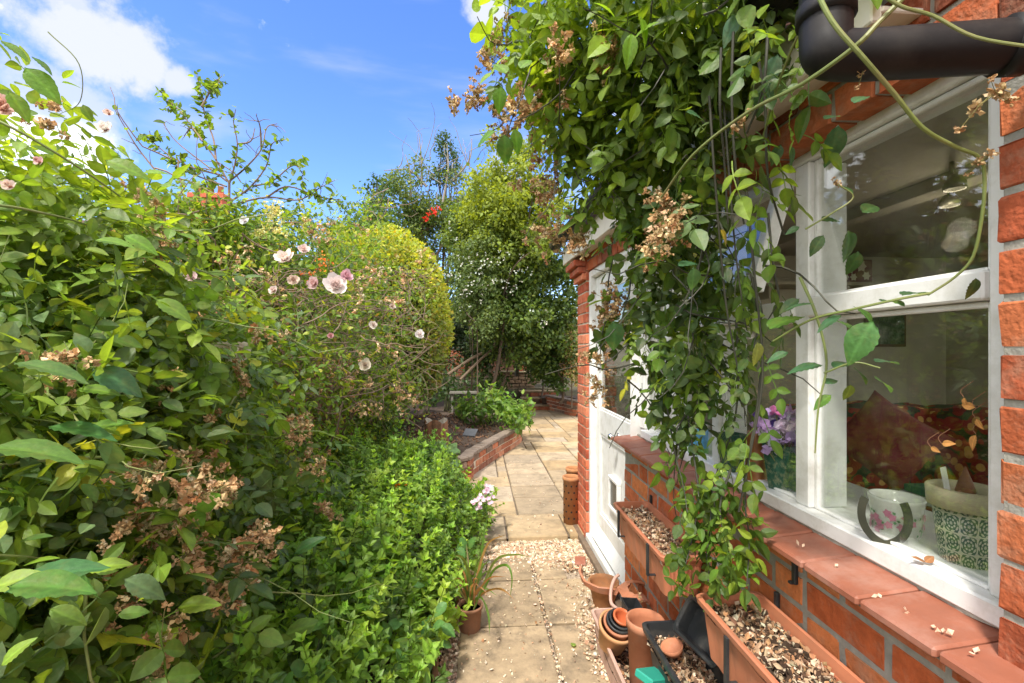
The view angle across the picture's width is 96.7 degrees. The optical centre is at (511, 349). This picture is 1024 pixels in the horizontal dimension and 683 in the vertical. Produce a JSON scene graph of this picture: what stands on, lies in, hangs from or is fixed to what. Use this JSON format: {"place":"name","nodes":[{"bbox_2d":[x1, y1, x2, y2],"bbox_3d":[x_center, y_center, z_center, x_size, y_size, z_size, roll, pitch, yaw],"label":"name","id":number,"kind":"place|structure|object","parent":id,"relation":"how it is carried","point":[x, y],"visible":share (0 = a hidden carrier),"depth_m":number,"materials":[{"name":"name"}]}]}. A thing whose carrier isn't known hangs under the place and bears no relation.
{"place":"outdoors","nodes":[
{"label":"outdoors","id":0,"kind":"place"},
{"bbox_2d":[82,186,286,318],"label":"neighbour house","id":1,"kind":"structure","parent":0,"point":[219,193],"depth_m":22.02,"materials":[{"name":"brick"}]},
{"bbox_2d":[260,490,443,682],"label":"soil","id":2,"kind":"structure","parent":0,"point":[369,667],"depth_m":2.19,"materials":[{"name":"brown soil"}]},
{"bbox_2d":[6,318,374,660],"bbox_3d":[-1.929,0.585,3.975,0.123,1.630,9.420,0,0,-4],"label":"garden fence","id":3,"kind":"object","parent":2,"relation":"on","point":[315,418],"depth_m":4.65,"materials":[{"name":"brown wood"}]},
{"bbox_2d":[0,32,412,682],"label":"climbing rose","id":4,"kind":"object","parent":2,"relation":"on","point":[114,536],"visible":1,"depth_m":1.15,"materials":[{"name":"green plant"}]},
{"bbox_2d":[0,87,450,469],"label":"mixed shrub","id":5,"kind":"object","parent":2,"relation":"on","point":[231,244],"visible":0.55,"depth_m":3.24,"materials":[{"name":"green plant"}]},
{"bbox_2d":[112,69,347,313],"bbox_3d":[-1.878,-0.298,3.073,1.491,3.337,0.379,0,0,4],"label":"sapling","id":6,"kind":"object","parent":2,"relation":"on","point":[211,86],"visible":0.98,"depth_m":3.09,"materials":[{"name":"green plant"}]},
{"bbox_2d":[71,421,504,682],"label":"herbs","id":7,"kind":"object","parent":2,"relation":"on","point":[334,560],"visible":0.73,"depth_m":2.04,"materials":[{"name":"green plant"}]},
{"bbox_2d":[470,483,494,520],"bbox_3d":[-0.218,1.097,3.263,0.204,0.221,0.146,0,0,-28],"label":"flower cluster","id":8,"kind":"object","parent":7,"relation":"on","point":[486,490],"visible":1,"depth_m":3.25,"materials":[{"name":"white plant"}]},
{"bbox_2d":[487,485,493,505],"bbox_3d":[-0.176,1.194,3.700,0.064,0.184,0.006,0,0,-4],"label":"plant label","id":9,"kind":"object","parent":7,"relation":"attached to","point":[492,488],"visible":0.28,"depth_m":3.70,"materials":[{"name":"white paint"}]},
{"bbox_2d":[327,399,411,467],"bbox_3d":[-1.382,0.944,4.290,0.657,0.901,1.152,0,0,7],"label":"bed plant","id":10,"kind":"object","parent":2,"relation":"on","point":[388,424],"visible":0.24,"depth_m":4.51,"materials":[{"name":"green plant"}]},
{"bbox_2d":[272,537,475,682],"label":"seedlings","id":11,"kind":"object","parent":2,"relation":"on","point":[297,666],"visible":0.42,"depth_m":1.91,"materials":[{"name":"green plant"}]},
{"bbox_2d":[407,441,460,471],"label":"leaved plant","id":12,"kind":"object","parent":2,"relation":"on","point":[454,449],"visible":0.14,"depth_m":3.98,"materials":[{"name":"green plant"}]},
{"bbox_2d":[0,0,727,317],"label":"sky","id":13,"kind":"structure","parent":0,"point":[339,77],"materials":[{"name":"blue"}]},
{"bbox_2d":[383,401,446,456],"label":"soil","id":14,"kind":"structure","parent":0,"point":[439,407],"depth_m":9.59,"materials":[{"name":"brown soil"}]},
{"bbox_2d":[228,201,339,329],"bbox_3d":[-4.308,-0.904,9.604,3.790,4.110,3.542,0,0,-32],"label":"tree","id":15,"kind":"object","parent":14,"relation":"on","point":[284,209],"visible":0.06,"depth_m":9.07,"materials":[{"name":"green plant"}]},
{"bbox_2d":[321,368,337,447],"bbox_3d":[-1.867,0.788,4.668,0.160,1.227,0.140,0,0,-4],"label":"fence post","id":16,"kind":"object","parent":14,"relation":"on","point":[328,392],"visible":0.02,"depth_m":4.61,"materials":[{"name":"brown wood"}]},
{"bbox_2d":[321,187,406,259],"bbox_3d":[-2.687,-0.941,8.504,1.561,4.189,1.489,0,0,-4],"label":"shrub","id":17,"kind":"object","parent":14,"relation":"on","point":[393,218],"visible":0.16,"depth_m":8.36,"materials":[{"name":"green plant"}]},
{"bbox_2d":[297,219,454,443],"bbox_3d":[-1.666,-0.139,5.865,1.874,2.901,2.153,0,0,-4],"label":"clipped bush","id":18,"kind":"object","parent":14,"relation":"on","point":[441,317],"visible":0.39,"depth_m":5.40,"materials":[{"name":"green plant"}]},
{"bbox_2d":[357,172,395,218],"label":"tree","id":19,"kind":"object","parent":14,"relation":"on","point":[373,183],"visible":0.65,"depth_m":9.46,"materials":[{"name":"green plant"}]},
{"bbox_2d":[415,358,513,412],"bbox_3d":[-0.998,0.725,9.204,2.554,1.102,0.935,0,0,-44],"label":"bed plant","id":20,"kind":"object","parent":14,"relation":"on","point":[445,389],"visible":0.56,"depth_m":9.20,"materials":[{"name":"green plant"}]},
{"bbox_2d":[447,352,483,374],"bbox_3d":[-0.921,0.283,9.054,0.057,0.468,0.955,0,0,42],"label":"leaning pole","id":21,"kind":"object","parent":20,"relation":"on","point":[464,363],"visible":0.91,"depth_m":9.02,"materials":[{"name":"brown wood"}]},
{"bbox_2d":[383,412,510,455],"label":"bed soil","id":22,"kind":"structure","parent":0,"point":[461,448],"depth_m":6.11,"materials":[{"name":"brown soil"}]},
{"bbox_2d":[424,417,448,444],"bbox_3d":[-0.849,1.037,5.108,0.348,0.526,0.342,0,0,-4],"label":"tree stump","id":23,"kind":"object","parent":22,"relation":"on","point":[430,425],"visible":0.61,"depth_m":5.00,"materials":[{"name":"brown wood"}]},
{"bbox_2d":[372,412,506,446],"bbox_3d":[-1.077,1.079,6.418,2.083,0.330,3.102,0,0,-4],"label":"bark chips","id":24,"kind":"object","parent":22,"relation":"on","point":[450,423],"visible":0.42,"depth_m":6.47,"materials":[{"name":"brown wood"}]},
{"bbox_2d":[462,428,477,436],"bbox_3d":[-0.500,0.997,5.446,0.160,0.078,0.104,0,0,21],"label":"slate","id":25,"kind":"object","parent":24,"relation":"on","point":[470,432],"visible":1,"depth_m":5.43,"materials":[{"name":"grey stone"}]},
{"bbox_2d":[449,380,535,437],"bbox_3d":[-0.210,0.877,6.869,1.711,0.784,1.080,0,0,42],"label":"bed plant","id":26,"kind":"object","parent":22,"relation":"on","point":[518,417],"visible":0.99,"depth_m":6.87,"materials":[{"name":"green plant"}]},
{"bbox_2d":[442,219,546,404],"bbox_3d":[-0.462,-0.562,8.035,2.017,3.427,1.456,0,0,-4],"label":"tree","id":27,"kind":"object","parent":22,"relation":"on","point":[475,304],"visible":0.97,"depth_m":7.91,"materials":[{"name":"green plant"}]},
{"bbox_2d":[422,376,577,411],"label":"lawn","id":28,"kind":"structure","parent":0,"point":[538,386],"depth_m":11.45,"materials":[{"name":"green plant"}]},
{"bbox_2d":[354,103,493,390],"bbox_3d":[-1.755,-2.027,10.375,3.493,6.372,2.612,0,0,34],"label":"tree","id":29,"kind":"object","parent":28,"relation":"on","point":[421,223],"visible":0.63,"depth_m":10.27,"materials":[{"name":"green plant"}]},
{"bbox_2d":[293,325,577,376],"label":"boundary wall","id":30,"kind":"structure","parent":28,"relation":"on","point":[459,371],"depth_m":16.90,"materials":[{"name":"brick"}]},
{"bbox_2d":[428,129,463,392],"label":"tree","id":31,"kind":"object","parent":28,"relation":"on","point":[452,153],"visible":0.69,"depth_m":10.95,"materials":[{"name":"green plant"}]},
{"bbox_2d":[434,296,515,398],"bbox_3d":[-0.969,-0.115,10.523,2.388,2.568,2.039,0,0,-29],"label":"shrub","id":32,"kind":"object","parent":28,"relation":"on","point":[460,337],"visible":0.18,"depth_m":10.21,"materials":[{"name":"green plant"}]},
{"bbox_2d":[428,232,551,379],"bbox_3d":[-0.882,-1.799,14.675,5.169,5.950,4.564,0,0,13],"label":"tree","id":33,"kind":"object","parent":28,"relation":"on","point":[450,292],"depth_m":13.93,"materials":[{"name":"green plant"}]},
{"bbox_2d":[493,371,539,388],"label":"stone wall","id":34,"kind":"structure","parent":28,"relation":"on","point":[518,381],"depth_m":11.60,"materials":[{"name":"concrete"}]},
{"bbox_2d":[492,350,515,376],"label":"wooden gate","id":35,"kind":"structure","parent":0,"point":[511,367],"depth_m":15.48,"materials":[{"name":"wood"}]},
{"bbox_2d":[442,410,583,545],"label":"patio","id":36,"kind":"structure","parent":0,"point":[556,456],"depth_m":4.86,"materials":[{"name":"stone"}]},
{"bbox_2d":[435,188,494,398],"bbox_3d":[-0.798,-1.102,9.299,1.531,4.507,1.310,0,0,-4],"label":"tree","id":37,"kind":"object","parent":36,"relation":"on","point":[450,236],"visible":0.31,"depth_m":9.10,"materials":[{"name":"green plant"}]},
{"bbox_2d":[449,332,506,390],"bbox_3d":[-0.744,0.348,9.854,1.272,1.616,1.115,0,0,-4],"label":"shrub","id":38,"kind":"object","parent":36,"relation":"on","point":[470,356],"visible":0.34,"depth_m":9.75,"materials":[{"name":"green plant"}]},
{"bbox_2d":[449,409,522,481],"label":"raised bed wall","id":39,"kind":"structure","parent":36,"relation":"on","point":[476,458],"depth_m":5.53,"materials":[{"name":"brick"}]},
{"bbox_2d":[449,391,478,411],"bbox_3d":[-0.896,1.046,8.522,0.540,0.508,0.250,0,0,-4],"label":"garden bench","id":40,"kind":"object","parent":39,"relation":"on","point":[452,393],"visible":0.58,"depth_m":8.41,"materials":[{"name":"grey wood"}]},
{"bbox_2d":[447,235,577,390],"bbox_3d":[0.255,-0.599,9.079,3.210,3.516,2.513,0,0,-4],"label":"tree","id":41,"kind":"object","parent":36,"relation":"on","point":[523,328],"visible":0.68,"depth_m":8.69,"materials":[{"name":"green plant"}]},
{"bbox_2d":[459,346,496,380],"bbox_3d":[-0.662,0.264,9.055,0.048,0.679,0.982,0,0,44],"label":"leaning pole","id":42,"kind":"object","parent":41,"relation":"attached to","point":[473,366],"visible":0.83,"depth_m":8.97,"materials":[{"name":"brown wood"}]},
{"bbox_2d":[519,390,555,410],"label":"garden steps","id":43,"kind":"structure","parent":36,"relation":"on","point":[537,399],"depth_m":10.86,"materials":[{"name":"brick"}]},
{"bbox_2d":[545,395,577,415],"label":"retaining wall","id":44,"kind":"structure","parent":36,"relation":"on","point":[552,401],"depth_m":9.90,"materials":[{"name":"brick"}]},
{"bbox_2d":[558,312,577,407],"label":"variegated shrub","id":45,"kind":"object","parent":36,"relation":"on","point":[571,372],"visible":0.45,"depth_m":9.20,"materials":[{"name":"green plant"}]},
{"bbox_2d":[562,474,578,524],"bbox_3d":[0.476,1.206,3.660,0.141,0.371,0.138,0,0,-4],"label":"clay cylinder","id":46,"kind":"object","parent":36,"relation":"on","point":[570,499],"visible":0.98,"depth_m":3.60,"materials":[{"name":"orange ceramic"}]},
{"bbox_2d":[566,466,577,474],"bbox_3d":[0.527,1.201,3.880,0.141,0.383,0.138,0,0,-4],"label":"clay cylinder","id":47,"kind":"object","parent":36,"relation":"on","point":[571,469],"visible":0.15,"depth_m":3.83,"materials":[{"name":"orange ceramic"}]},
{"bbox_2d":[457,557,609,682],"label":"path","id":48,"kind":"structure","parent":0,"point":[529,664],"depth_m":2.27,"materials":[{"name":"beige stone"}]},
{"bbox_2d":[457,598,482,634],"bbox_3d":[-0.214,1.363,2.323,0.135,0.125,0.133,0,0,-4],"label":"plant pot","id":49,"kind":"object","parent":48,"relation":"on","point":[471,624],"visible":0.82,"depth_m":2.28,"materials":[{"name":"brown ceramic"}]},
{"bbox_2d":[446,514,527,633],"bbox_3d":[-0.157,1.118,2.301,0.454,0.449,0.331,0,0,42],"label":"strappy plant","id":50,"kind":"object","parent":49,"relation":"in","point":[469,590],"visible":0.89,"depth_m":2.32,"materials":[{"name":"green plant"}]},
{"bbox_2d":[432,477,594,682],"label":"fallen petals","id":51,"kind":"object","parent":48,"relation":"on","point":[457,648],"visible":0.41,"depth_m":2.35,"materials":[{"name":"beige plant"}]},
{"bbox_2d":[588,573,618,607],"bbox_3d":[0.511,1.360,2.538,0.173,0.140,0.171,0,0,-4],"label":"plant pot","id":52,"kind":"object","parent":48,"relation":"on","point":[601,580],"visible":0.59,"depth_m":2.53,"materials":[{"name":"ceramic"}]},
{"bbox_2d":[538,394,577,416],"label":"side soil","id":53,"kind":"structure","parent":0,"point":[544,398],"depth_m":10.63,"materials":[{"name":"brown soil"}]},
{"bbox_2d":[450,123,578,408],"bbox_3d":[0.100,-1.452,8.554,2.530,5.233,2.353,0,0,-4],"label":"tree","id":54,"kind":"object","parent":53,"relation":"on","point":[501,204],"visible":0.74,"depth_m":8.20,"materials":[{"name":"green plant"}]},
{"bbox_2d":[520,358,553,396],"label":"shrub","id":55,"kind":"object","parent":53,"relation":"on","point":[530,375],"visible":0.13,"depth_m":10.91,"materials":[{"name":"green plant"}]},
{"bbox_2d":[514,316,577,404],"bbox_3d":[0.721,-0.014,9.788,2.152,2.360,1.363,0,0,28],"label":"laurel","id":56,"kind":"object","parent":53,"relation":"on","point":[554,380],"visible":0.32,"depth_m":9.38,"materials":[{"name":"green plant"}]},
{"bbox_2d":[609,574,619,607],"bbox_3d":[0.480,1.136,2.140,0.047,0.086,0.186,0,0,15],"label":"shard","id":57,"kind":"object","parent":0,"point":[615,577],"visible":0.93,"depth_m":2.15,"materials":[{"name":"ceramic"}]},
{"bbox_3d":[1.327,0.479,1.335,0.190,0.021,0.260,0,0,-4],"label":"book","id":58,"kind":"object","parent":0,"visible":0},
{"bbox_2d":[899,490,931,506],"bbox_3d":[1.331,0.457,1.330,0.184,0.021,0.250,0,0,-4],"label":"book","id":59,"kind":"object","parent":58,"relation":"on","point":[928,504],"visible":0.1,"depth_m":1.39,"materials":[{"name":"white paper"}]},
{"bbox_2d":[904,483,924,496],"bbox_3d":[1.334,0.434,1.325,0.178,0.021,0.240,0,0,-4],"label":"book","id":60,"kind":"object","parent":59,"relation":"on","point":[917,488],"visible":0.22,"depth_m":1.41,"materials":[{"name":"green paper"}]},
{"label":"ground","id":61,"kind":"structure","parent":0,"visible":0},
{"bbox_2d":[431,454,610,682],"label":"gravel","id":62,"kind":"structure","parent":61,"relation":"on","point":[567,551],"depth_m":3.01,"materials":[{"name":"beige gravel"}]},
{"bbox_2d":[432,657,438,681],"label":"bed edging","id":63,"kind":"object","parent":62,"relation":"on","point":[435,671],"visible":0.12,"depth_m":1.92,"materials":[{"name":"brown"}]},
{"bbox_2d":[449,597,459,622],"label":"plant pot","id":64,"kind":"object","parent":62,"relation":"on","point":[458,600],"visible":0.07,"depth_m":2.40,"materials":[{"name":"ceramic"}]},
{"bbox_2d":[575,556,585,565],"bbox_3d":[0.455,1.412,3.035,0.070,0.022,0.096,0,0,8],"label":"tile fragment","id":65,"kind":"object","parent":62,"relation":"on","point":[580,560],"visible":1,"depth_m":3.02,"materials":[{"name":"orange ceramic"}]},
{"bbox_2d":[591,607,629,682],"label":"clay trough","id":66,"kind":"object","parent":62,"relation":"on","point":[617,669],"visible":0.23,"depth_m":1.95,"materials":[{"name":"ceramic"}]},
{"bbox_2d":[598,609,627,655],"bbox_3d":[0.446,1.220,1.942,0.158,0.162,0.167,0,0,-4],"label":"plant pot","id":67,"kind":"object","parent":66,"relation":"in","point":[606,641],"visible":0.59,"depth_m":1.90,"materials":[{"name":"beige ceramic"}]},
{"bbox_2d":[603,611,627,640],"bbox_3d":[0.449,1.198,1.936,0.125,0.134,0.137,0,0,-4],"label":"plant pot","id":68,"kind":"object","parent":67,"relation":"in","point":[611,633],"visible":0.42,"depth_m":1.89,"materials":[{"name":"ceramic"}]},
{"bbox_2d":[606,609,627,634],"bbox_3d":[0.455,1.188,1.934,0.113,0.130,0.127,0,0,-4],"label":"plant pot","id":69,"kind":"object","parent":68,"relation":"in","point":[612,628],"visible":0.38,"depth_m":1.89,"materials":[{"name":"black plastic"}]},
{"bbox_2d":[609,608,627,630],"bbox_3d":[0.460,1.177,1.932,0.101,0.126,0.118,0,0,-4],"label":"plant pot","id":70,"kind":"object","parent":69,"relation":"in","point":[615,626],"visible":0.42,"depth_m":1.89,"materials":[{"name":"black plastic"}]},
{"bbox_2d":[613,608,626,627],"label":"plant pot","id":71,"kind":"object","parent":70,"relation":"in","point":[619,616],"visible":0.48,"depth_m":1.94,"materials":[{"name":"orange ceramic"}]},
{"bbox_2d":[621,597,642,611],"bbox_3d":[0.521,1.133,1.972,0.078,0.085,0.076,0,0,-10],"label":"square pot","id":72,"kind":"object","parent":67,"relation":"on","point":[628,603],"visible":0.37,"depth_m":2.00,"materials":[{"name":"black plastic"}]},
{"bbox_2d":[626,608,664,682],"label":"plant pot","id":73,"kind":"object","parent":66,"relation":"in","point":[639,650],"visible":0.62,"depth_m":1.69,"materials":[{"name":"ceramic"}]},
{"bbox_2d":[549,0,1023,682],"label":"brick house","id":74,"kind":"structure","parent":61,"relation":"on","point":[921,190],"depth_m":1.17,"materials":[{"name":"red brick"}]},
{"bbox_2d":[578,566,631,594],"bbox_3d":[0.464,1.199,2.341,0.283,0.060,0.145,0,0,25],"label":"pot shard","id":75,"kind":"object","parent":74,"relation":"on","point":[598,589],"visible":0.72,"depth_m":2.30,"materials":[{"name":"ceramic"}]},
{"bbox_2d":[586,247,642,601],"bbox_3d":[0.652,0.425,2.905,0.158,1.990,0.916,0,0,-4],"label":"door","id":76,"kind":"structure","parent":74,"relation":"in","point":[606,464],"depth_m":3.04,"materials":[{"name":"white paint"}]},
{"bbox_2d":[613,580,644,594],"bbox_3d":[0.572,1.149,2.195,0.178,0.080,0.063,0,0,-4],"label":"pot shard","id":77,"kind":"object","parent":74,"relation":"on","point":[616,591],"visible":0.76,"depth_m":2.18,"materials":[{"name":"ceramic"}]},
{"bbox_2d":[630,594,649,603],"bbox_3d":[0.581,1.171,2.114,0.102,0.045,0.063,0,0,-4],"label":"pot shard","id":78,"kind":"object","parent":74,"relation":"on","point":[644,598],"visible":0.5,"depth_m":2.11,"materials":[{"name":"ceramic"}]},
{"bbox_2d":[617,581,633,596],"bbox_3d":[0.546,1.151,2.138,0.063,0.085,0.104,0,0,-27],"label":"pot shard","id":79,"kind":"object","parent":78,"relation":"on","point":[624,591],"visible":0.56,"depth_m":2.16,"materials":[{"name":"ceramic"}]},
{"bbox_2d":[638,584,642,593],"bbox_3d":[0.633,1.172,2.201,0.054,0.057,0.058,0,0,-4],"label":"pot shard","id":80,"kind":"object","parent":74,"relation":"on","point":[640,589],"visible":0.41,"depth_m":2.21,"materials":[{"name":"ceramic"}]},
{"bbox_2d":[613,501,705,596],"bbox_3d":[0.568,0.775,1.818,0.186,0.150,0.564,0,0,-4],"label":"trough","id":81,"kind":"object","parent":74,"relation":"attached to","point":[644,531],"visible":0.84,"depth_m":1.79,"materials":[{"name":"plastic"}]},
{"bbox_2d":[688,424,708,454],"bbox_3d":[0.753,0.366,1.841,0.077,0.130,0.077,0,0,-4],"label":"jar","id":82,"kind":"object","parent":74,"relation":"on","point":[704,441],"visible":0.19,"depth_m":1.81,"materials":[{"name":"blue"}]},
{"bbox_2d":[717,431,746,472],"bbox_3d":[0.763,0.361,1.580,0.071,0.140,0.071,0,0,-24],"label":"vase","id":83,"kind":"object","parent":74,"relation":"on","point":[735,436],"visible":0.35,"depth_m":1.56,"materials":[{"name":"green glass"}]},
{"bbox_2d":[445,0,1023,617],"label":"rambling rose","id":84,"kind":"object","parent":74,"relation":"hanging from","point":[643,70],"visible":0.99,"depth_m":1.21,"materials":[{"name":"green plant"}]},
{"bbox_2d":[744,430,766,480],"bbox_3d":[0.785,0.349,1.480,0.072,0.165,0.090,0,0,-37],"label":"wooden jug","id":85,"kind":"object","parent":74,"relation":"on","point":[757,448],"visible":0.29,"depth_m":1.45,"materials":[{"name":"brown wood"}]},
{"bbox_2d":[749,403,795,492],"bbox_3d":[0.819,0.294,1.364,0.189,0.274,0.148,0,0,-4],"label":"vase","id":86,"kind":"object","parent":74,"relation":"on","point":[780,473],"visible":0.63,"depth_m":1.34,"materials":[{"name":"green glass"}]},
{"bbox_2d":[774,591,779,608],"bbox_3d":[0.699,0.673,1.209,0.020,0.056,0.014,0,0,-4],"label":"wall clip","id":87,"kind":"object","parent":74,"relation":"attached to","point":[776,599],"depth_m":1.20,"materials":[{"name":"black plastic"}]},
{"bbox_2d":[696,591,864,682],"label":"trough","id":88,"kind":"object","parent":74,"relation":"attached to","point":[770,642],"visible":0.96,"depth_m":1.09,"materials":[{"name":"plastic"}]},
{"bbox_2d":[788,562,797,584],"bbox_3d":[0.704,0.560,1.140,0.020,0.056,0.014,0,0,-4],"label":"wall clip","id":89,"kind":"object","parent":74,"relation":"attached to","point":[794,575],"depth_m":1.14,"materials":[{"name":"black plastic"}]},
{"bbox_2d":[708,280,890,299],"bbox_3d":[1.826,-0.426,3.353,1.850,0.120,0.248,0,0,-4],"label":"wall shelf","id":90,"kind":"object","parent":74,"relation":"attached to","point":[766,294],"depth_m":3.29,"materials":[{"name":"white wood"}]},
{"bbox_2d":[847,260,871,281],"bbox_3d":[2.514,-0.572,3.400,0.240,0.169,0.164,0,0,-4],"label":"flower box","id":91,"kind":"object","parent":90,"relation":"on","point":[862,272],"visible":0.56,"depth_m":3.32,"materials":[{"name":"brown paint"}]},
{"bbox_2d":[640,76,1003,627],"bbox_3d":[0.749,-0.070,1.550,0.231,1.060,1.796,0,0,-4],"label":"window","id":92,"kind":"structure","parent":74,"relation":"in","point":[819,498],"depth_m":1.14,"materials":[{"name":"white paint"}]},
{"bbox_2d":[751,400,987,488],"bbox_3d":[2.135,0.824,2.271,1.541,1.035,1.556,0,0,-4],"label":"sofa","id":93,"kind":"object","parent":74,"relation":"on","point":[958,420],"visible":0.2,"depth_m":2.65,"materials":[{"name":"fabric"}]},
{"bbox_2d":[847,390,956,488],"bbox_3d":[1.991,0.485,2.420,0.234,0.521,0.532,0,0,-43],"label":"cushion","id":94,"kind":"object","parent":93,"relation":"on","point":[888,445],"visible":0.87,"depth_m":2.36,"materials":[{"name":"fabric"}]},
{"bbox_2d":[864,315,905,346],"bbox_3d":[2.910,-0.180,3.549,0.340,0.320,0.024,0,0,-4],"label":"picture","id":95,"kind":"object","parent":74,"relation":"attached to","point":[892,331],"visible":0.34,"depth_m":3.54,"materials":[{"name":"green wood"}]},
{"bbox_2d":[857,495,912,544],"bbox_3d":[0.814,0.380,0.995,0.095,0.103,0.034,0,0,36],"label":"horseshoe","id":96,"kind":"object","parent":74,"relation":"on","point":[903,535],"visible":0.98,"depth_m":0.98,"materials":[{"name":"metal"}]},
{"bbox_2d":[796,540,979,653],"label":"sill petals","id":97,"kind":"object","parent":74,"relation":"on","point":[950,632],"visible":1,"depth_m":0.76,"materials":[{"name":"beige plant"}]},
{"bbox_2d":[867,489,926,539],"bbox_3d":[0.890,0.386,1.055,0.108,0.092,0.108,0,0,-4],"label":"cachepot","id":98,"kind":"object","parent":74,"relation":"on","point":[886,514],"visible":0.89,"depth_m":1.03,"materials":[{"name":"white ceramic"}]},
{"bbox_2d":[910,556,933,562],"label":"curled leaf","id":99,"kind":"object","parent":74,"relation":"on","point":[928,559],"visible":1,"depth_m":0.89,"materials":[{"name":"brown plant"}]},
{"bbox_2d":[924,466,987,569],"bbox_3d":[0.903,0.333,0.905,0.124,0.196,0.124,0,0,-4],"label":"plant pot","id":100,"kind":"object","parent":74,"relation":"on","point":[960,510],"visible":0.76,"depth_m":0.88,"materials":[{"name":"green ceramic"}]},
{"bbox_2d":[927,381,985,452],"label":"caught leaves","id":101,"kind":"object","parent":74,"relation":"attached to","point":[978,423],"visible":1,"depth_m":0.81,"materials":[{"name":"orange plant"}]},
{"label":"plant pot","id":102,"kind":"object","parent":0,"visible":0},
{"bbox_2d":[642,620,723,682],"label":"black trough","id":103,"kind":"object","parent":102,"relation":"on","point":[689,665],"visible":0.76,"depth_m":1.50,"materials":[{"name":"plastic"}]},
{"bbox_2d":[635,667,664,682],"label":"green lid","id":104,"kind":"object","parent":103,"relation":"on","point":[649,675],"visible":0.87,"depth_m":1.49,"materials":[{"name":"plastic"}]},
{"bbox_2d":[660,637,682,658],"bbox_3d":[0.526,0.985,1.500,0.071,0.042,0.074,0,0,-4],"label":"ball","id":105,"kind":"object","parent":103,"relation":"on","point":[671,647],"visible":1,"depth_m":1.51,"materials":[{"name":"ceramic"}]},
{"bbox_2d":[673,594,717,667],"bbox_3d":[0.607,0.880,1.429,0.107,0.146,0.251,0,0,-9],"label":"seed tray","id":106,"kind":"object","parent":103,"relation":"in","point":[689,628],"visible":0.52,"depth_m":1.50,"materials":[{"name":"black plastic"}]}
]}

